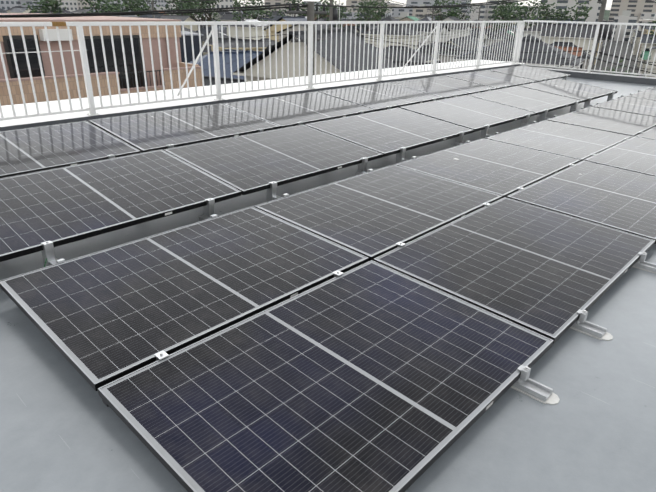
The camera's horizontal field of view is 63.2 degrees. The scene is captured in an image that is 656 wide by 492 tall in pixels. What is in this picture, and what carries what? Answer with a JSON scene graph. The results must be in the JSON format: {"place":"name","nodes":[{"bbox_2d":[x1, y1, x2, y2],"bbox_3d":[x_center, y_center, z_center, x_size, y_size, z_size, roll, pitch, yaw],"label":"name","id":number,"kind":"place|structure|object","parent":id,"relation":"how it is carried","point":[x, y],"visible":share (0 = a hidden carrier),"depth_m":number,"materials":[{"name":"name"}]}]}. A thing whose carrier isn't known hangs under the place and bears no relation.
{"place":"outdoors","nodes":[
{"label":"outdoors","id":0,"kind":"place"},
{"bbox_2d":[178,0,612,9],"label":"sky","id":1,"kind":"structure","parent":0,"point":[609,2],"materials":[{"name":"white"}]},
{"bbox_2d":[242,7,609,20],"bbox_3d":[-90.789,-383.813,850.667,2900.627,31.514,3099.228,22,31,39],"label":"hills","id":2,"kind":"structure","parent":0,"point":[606,15],"depth_m":1262.91,"materials":[{"name":"green plant"}]},
{"bbox_2d":[251,13,644,75],"bbox_3d":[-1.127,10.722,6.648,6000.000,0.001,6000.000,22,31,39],"label":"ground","id":3,"kind":"structure","parent":0,"point":[617,52],"depth_m":169.20,"materials":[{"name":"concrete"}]},
{"bbox_2d":[0,13,202,105],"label":"house","id":4,"kind":"structure","parent":3,"relation":"on","point":[7,52],"depth_m":15.84,"materials":[{"name":"paint"}]},
{"bbox_2d":[179,29,274,78],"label":"buildings","id":5,"kind":"structure","parent":3,"relation":"on","point":[188,44],"depth_m":57.55,"materials":[{"name":"tile"}]},
{"bbox_2d":[0,0,655,85],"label":"town houses","id":6,"kind":"structure","parent":3,"relation":"on","point":[226,16],"depth_m":93.16,"materials":[{"name":"tile"}]},
{"bbox_2d":[0,0,655,40],"bbox_3d":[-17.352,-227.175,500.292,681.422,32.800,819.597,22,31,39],"label":"distant blocks","id":7,"kind":"structure","parent":3,"relation":"on","point":[628,11],"depth_m":337.05,"materials":[{"name":"grey concrete"}]},
{"bbox_2d":[0,0,655,75],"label":"houses","id":8,"kind":"structure","parent":3,"relation":"on","point":[310,12],"depth_m":19.78,"materials":[{"name":"concrete"}]},
{"bbox_2d":[22,0,655,75],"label":"trees","id":9,"kind":"object","parent":3,"relation":"on","point":[504,12],"visible":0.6,"depth_m":156.96,"materials":[{"name":"green plant"}]},
{"bbox_3d":[1.552,7.024,2.779,17.430,11.400,28.630,22,31,39],"label":"building","id":10,"kind":"object","parent":3,"relation":"on","visible":0},
{"bbox_2d":[0,59,655,491],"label":"roof deck","id":11,"kind":"structure","parent":10,"relation":"on","point":[64,427],"depth_m":2.26,"materials":[{"name":"grey concrete"}]},
{"bbox_2d":[0,21,524,120],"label":"railing","id":12,"kind":"object","parent":11,"relation":"on","point":[92,109],"visible":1,"depth_m":8.13,"materials":[{"name":"white metal"}]},
{"bbox_2d":[177,27,435,95],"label":"rail stays","id":13,"kind":"object","parent":11,"relation":"on","point":[197,58],"visible":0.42,"depth_m":8.24,"materials":[{"name":"white paint"}]},
{"bbox_2d":[41,75,655,406],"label":"mounting brackets","id":14,"kind":"object","parent":11,"relation":"on","point":[524,383],"visible":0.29,"depth_m":3.14,"materials":[{"name":"metal"}]},
{"bbox_2d":[0,65,655,491],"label":"solar panels","id":15,"kind":"object","parent":14,"relation":"on","point":[290,363],"visible":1,"depth_m":3.22,"materials":[{"name":"black glass"}]},
{"bbox_2d":[520,20,655,75],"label":"railing","id":16,"kind":"object","parent":11,"relation":"on","point":[594,41],"visible":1,"depth_m":13.37,"materials":[{"name":"white metal"}]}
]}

